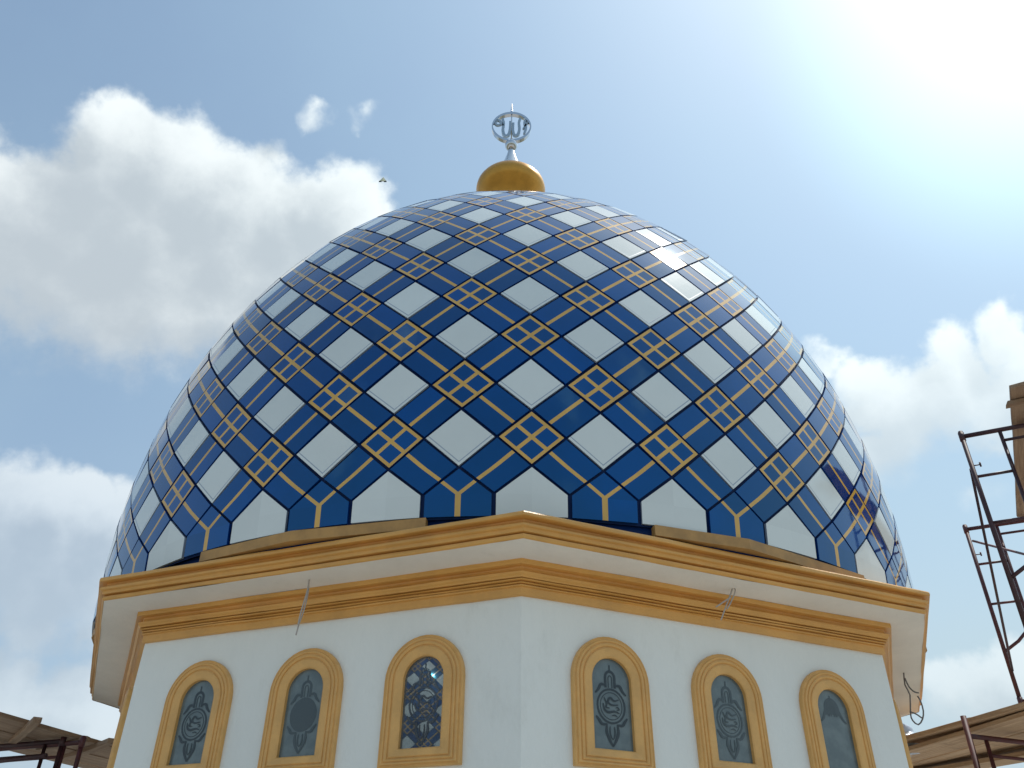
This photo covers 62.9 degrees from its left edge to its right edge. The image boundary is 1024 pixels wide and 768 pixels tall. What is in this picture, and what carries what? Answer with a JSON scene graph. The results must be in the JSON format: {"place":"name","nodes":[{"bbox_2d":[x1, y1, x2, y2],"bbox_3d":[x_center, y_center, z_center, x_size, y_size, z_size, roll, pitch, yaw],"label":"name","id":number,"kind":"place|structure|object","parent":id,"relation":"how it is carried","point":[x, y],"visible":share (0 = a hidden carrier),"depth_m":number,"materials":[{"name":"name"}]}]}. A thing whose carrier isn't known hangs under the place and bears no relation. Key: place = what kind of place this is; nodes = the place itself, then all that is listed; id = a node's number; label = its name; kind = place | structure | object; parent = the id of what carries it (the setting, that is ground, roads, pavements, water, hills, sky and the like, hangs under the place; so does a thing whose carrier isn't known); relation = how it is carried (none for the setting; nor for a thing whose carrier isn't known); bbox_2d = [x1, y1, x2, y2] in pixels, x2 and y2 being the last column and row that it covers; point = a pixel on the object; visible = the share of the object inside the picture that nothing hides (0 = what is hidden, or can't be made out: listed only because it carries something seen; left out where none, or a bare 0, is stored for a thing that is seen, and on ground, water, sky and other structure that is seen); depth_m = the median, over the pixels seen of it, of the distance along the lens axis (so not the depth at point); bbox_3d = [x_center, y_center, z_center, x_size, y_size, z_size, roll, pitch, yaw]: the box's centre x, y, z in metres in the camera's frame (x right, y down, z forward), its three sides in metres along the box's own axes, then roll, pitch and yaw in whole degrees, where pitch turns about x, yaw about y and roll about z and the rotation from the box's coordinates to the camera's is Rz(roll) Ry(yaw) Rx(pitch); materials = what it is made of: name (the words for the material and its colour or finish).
{"place":"outdoors","nodes":[
{"label":"outdoors","id":0,"kind":"place"},
{"bbox_2d":[0,0,1023,767],"label":"sky","id":1,"kind":"structure","parent":0,"point":[857,165],"materials":[{"name":"blue"}]},
{"bbox_2d":[1017,697,1023,702],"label":"scaffold","id":2,"kind":"object","parent":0,"point":[1020,699],"visible":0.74,"depth_m":8.40,"materials":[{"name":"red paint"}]},
{"bbox_2d":[962,520,1023,696],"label":"scaffold","id":3,"kind":"object","parent":2,"relation":"on","point":[966,529],"visible":1,"depth_m":9.04,"materials":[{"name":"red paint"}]},
{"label":"roof deck","id":4,"kind":"structure","parent":0,"visible":0},
{"bbox_2d":[0,737,66,767],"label":"scaffold","id":5,"kind":"object","parent":4,"relation":"on","point":[60,742],"visible":0.72,"depth_m":7.70,"materials":[{"name":"brown metal"}]},
{"bbox_2d":[0,753,47,762],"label":"guard pipe","id":6,"kind":"object","parent":5,"relation":"hanging from","point":[23,758],"visible":1,"depth_m":7.56,"materials":[{"name":"metal"}]},
{"bbox_2d":[0,737,106,767],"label":"scaffold plank","id":7,"kind":"object","parent":5,"relation":"on","point":[54,753],"visible":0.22,"depth_m":8.59,"materials":[{"name":"brown wood"}]},
{"bbox_2d":[0,730,108,763],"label":"scaffold plank","id":8,"kind":"object","parent":5,"relation":"on","point":[10,735],"visible":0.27,"depth_m":8.19,"materials":[{"name":"brown wood"}]},
{"bbox_2d":[63,738,113,759],"bbox_3d":[-4.098,3.535,8.094,0.082,0.055,1.161,29,-43,-35],"label":"batten","id":9,"kind":"object","parent":8,"relation":"attached to","point":[102,744],"visible":0.81,"depth_m":7.95,"materials":[{"name":"brown wood"}]},
{"bbox_2d":[0,723,109,757],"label":"scaffold plank","id":10,"kind":"object","parent":5,"relation":"on","point":[14,730],"visible":0.21,"depth_m":7.71,"materials":[{"name":"brown wood"}]},
{"bbox_2d":[0,712,111,752],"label":"scaffold plank","id":11,"kind":"object","parent":5,"relation":"on","point":[20,723],"visible":0.43,"depth_m":7.51,"materials":[{"name":"brown wood"}]},
{"bbox_2d":[8,717,41,743],"bbox_3d":[-4.340,3.093,7.456,0.072,0.055,1.119,22,-40,-29],"label":"batten","id":12,"kind":"object","parent":11,"relation":"attached to","point":[32,724],"visible":0.98,"depth_m":7.33,"materials":[{"name":"brown wood"}]},
{"bbox_2d":[36,736,89,750],"bbox_3d":[-4.222,3.389,7.882,0.821,0.055,0.061,-21,-39,28],"label":"batten","id":13,"kind":"object","parent":11,"relation":"attached to","point":[87,741],"visible":0.38,"depth_m":7.87,"materials":[{"name":"brown wood"}]},
{"bbox_2d":[0,735,86,767],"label":"scaffold","id":14,"kind":"object","parent":4,"relation":"on","point":[81,742],"visible":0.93,"depth_m":7.63,"materials":[{"name":"brown metal"}]},
{"bbox_2d":[0,743,101,767],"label":"scaffold plank","id":15,"kind":"object","parent":14,"relation":"on","point":[64,761],"visible":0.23,"depth_m":8.64,"materials":[{"name":"brown wood"}]},
{"bbox_2d":[89,103,929,767],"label":"domed prayer hall","id":16,"kind":"structure","parent":4,"relation":"on","point":[509,463],"depth_m":5.44,"materials":[{"name":"blue paint"}]},
{"bbox_2d":[107,688,133,767],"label":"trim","id":17,"kind":"structure","parent":16,"relation":"in","point":[127,699],"depth_m":5.68,"materials":[{"name":"paint"}]},
{"bbox_2d":[150,660,232,767],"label":"window","id":18,"kind":"structure","parent":16,"relation":"in","point":[197,706],"depth_m":5.23,"materials":[{"name":"paint"}]},
{"bbox_2d":[257,648,343,767],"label":"window","id":19,"kind":"structure","parent":16,"relation":"in","point":[301,725],"depth_m":4.98,"materials":[{"name":"paint"}]},
{"bbox_2d":[295,580,309,634],"bbox_3d":[-1.282,1.357,5.152,0.038,0.367,0.050,15,-36,-20],"label":"hanging wire","id":20,"kind":"object","parent":16,"relation":"hanging from","point":[305,602],"visible":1,"depth_m":5.14,"materials":[{"name":"beige plastic"}]},
{"bbox_2d":[377,635,464,767],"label":"window","id":21,"kind":"structure","parent":16,"relation":"in","point":[422,718],"depth_m":4.73,"materials":[{"name":"paint"}]},
{"bbox_2d":[570,637,655,767],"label":"window","id":22,"kind":"structure","parent":16,"relation":"in","point":[612,727],"depth_m":4.74,"materials":[{"name":"paint"}]},
{"bbox_2d":[716,589,735,619],"bbox_3d":[1.341,1.370,5.259,0.170,0.228,0.042,10,-35,-14],"label":"hanging wire","id":23,"kind":"object","parent":16,"relation":"hanging from","point":[727,600],"visible":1,"depth_m":5.26,"materials":[{"name":"beige plastic"}]},
{"bbox_2d":[691,654,772,767],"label":"window","id":24,"kind":"structure","parent":16,"relation":"in","point":[730,722],"depth_m":5.02,"materials":[{"name":"paint"}]},
{"bbox_2d":[799,670,875,767],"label":"window","id":25,"kind":"structure","parent":16,"relation":"in","point":[836,733],"depth_m":5.31,"materials":[{"name":"paint"}]},
{"bbox_2d":[893,699,912,767],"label":"window","id":26,"kind":"structure","parent":16,"relation":"in","point":[900,723],"depth_m":5.77,"materials":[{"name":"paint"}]},
{"bbox_2d":[903,673,923,724],"bbox_3d":[3.253,2.545,6.793,0.112,0.414,0.055,-12,-36,18],"label":"hanging wire","id":27,"kind":"object","parent":16,"relation":"hanging from","point":[904,679],"visible":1,"depth_m":6.76,"materials":[{"name":"grey plastic"}]},
{"bbox_2d":[960,715,1023,767],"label":"scaffold","id":28,"kind":"object","parent":4,"relation":"on","point":[970,737],"visible":1,"depth_m":7.06,"materials":[{"name":"brown metal"}]},
{"bbox_2d":[908,711,1023,755],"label":"scaffold plank","id":29,"kind":"object","parent":28,"relation":"on","point":[1005,723],"visible":0.6,"depth_m":7.28,"materials":[{"name":"brown wood"}]},
{"bbox_2d":[903,723,919,754],"bbox_3d":[3.761,3.425,8.096,0.434,0.337,0.301,1,-34,0],"label":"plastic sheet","id":30,"kind":"object","parent":29,"relation":"on","point":[908,729],"visible":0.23,"depth_m":8.05,"materials":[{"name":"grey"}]},
{"bbox_2d":[906,702,1023,742],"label":"scaffold plank","id":31,"kind":"object","parent":29,"relation":"on","point":[938,731],"visible":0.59,"depth_m":7.29,"materials":[{"name":"brown wood"}]},
{"bbox_2d":[911,724,1023,762],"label":"scaffold plank","id":32,"kind":"object","parent":28,"relation":"on","point":[964,744],"visible":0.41,"depth_m":7.68,"materials":[{"name":"brown wood"}]},
{"bbox_2d":[912,732,1023,767],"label":"scaffold plank","id":33,"kind":"object","parent":28,"relation":"on","point":[950,755],"visible":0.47,"depth_m":7.94,"materials":[{"name":"brown wood"}]},
{"bbox_2d":[919,743,1023,767],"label":"scaffold plank","id":34,"kind":"object","parent":28,"relation":"on","point":[999,749],"visible":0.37,"depth_m":8.04,"materials":[{"name":"brown wood"}]},
{"bbox_2d":[929,751,1023,767],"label":"scaffold plank","id":35,"kind":"object","parent":28,"relation":"on","point":[984,763],"visible":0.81,"depth_m":7.91,"materials":[{"name":"brown wood"}]},
{"bbox_2d":[968,746,1023,760],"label":"scaffold plank","id":36,"kind":"object","parent":28,"relation":"on","point":[1019,749],"visible":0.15,"depth_m":7.86,"materials":[{"name":"brown wood"}]},
{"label":"scaffold","id":37,"kind":"object","parent":4,"relation":"on","visible":0},
{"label":"scaffold","id":38,"kind":"object","parent":37,"relation":"on","visible":0},
{"bbox_2d":[958,423,1023,627],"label":"scaffold","id":39,"kind":"object","parent":38,"relation":"on","point":[976,477],"visible":1,"depth_m":7.40,"materials":[{"name":"brown metal"}]},
{"bbox_2d":[969,469,1013,671],"bbox_3d":[4.636,1.848,8.076,0.025,1.271,2.216,-15,-37,21],"label":"steel pipe","id":40,"kind":"object","parent":39,"relation":"attached to","point":[991,571],"visible":1,"depth_m":8.04,"materials":[{"name":"brown metal"}]},
{"bbox_2d":[972,540,1023,554],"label":"steel pipe","id":41,"kind":"object","parent":39,"relation":"attached to","point":[1005,549],"visible":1,"depth_m":8.78,"materials":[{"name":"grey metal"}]},
{"bbox_2d":[1009,381,1023,516],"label":"scaffold plank","id":42,"kind":"object","parent":39,"relation":"on","point":[1016,390],"visible":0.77,"depth_m":7.90,"materials":[{"name":"brown wood"}]},
{"bbox_2d":[1006,398,1023,408],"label":"batten","id":43,"kind":"object","parent":42,"relation":"attached to","point":[1014,403],"visible":1,"depth_m":7.28,"materials":[{"name":"brown wood"}]}
]}

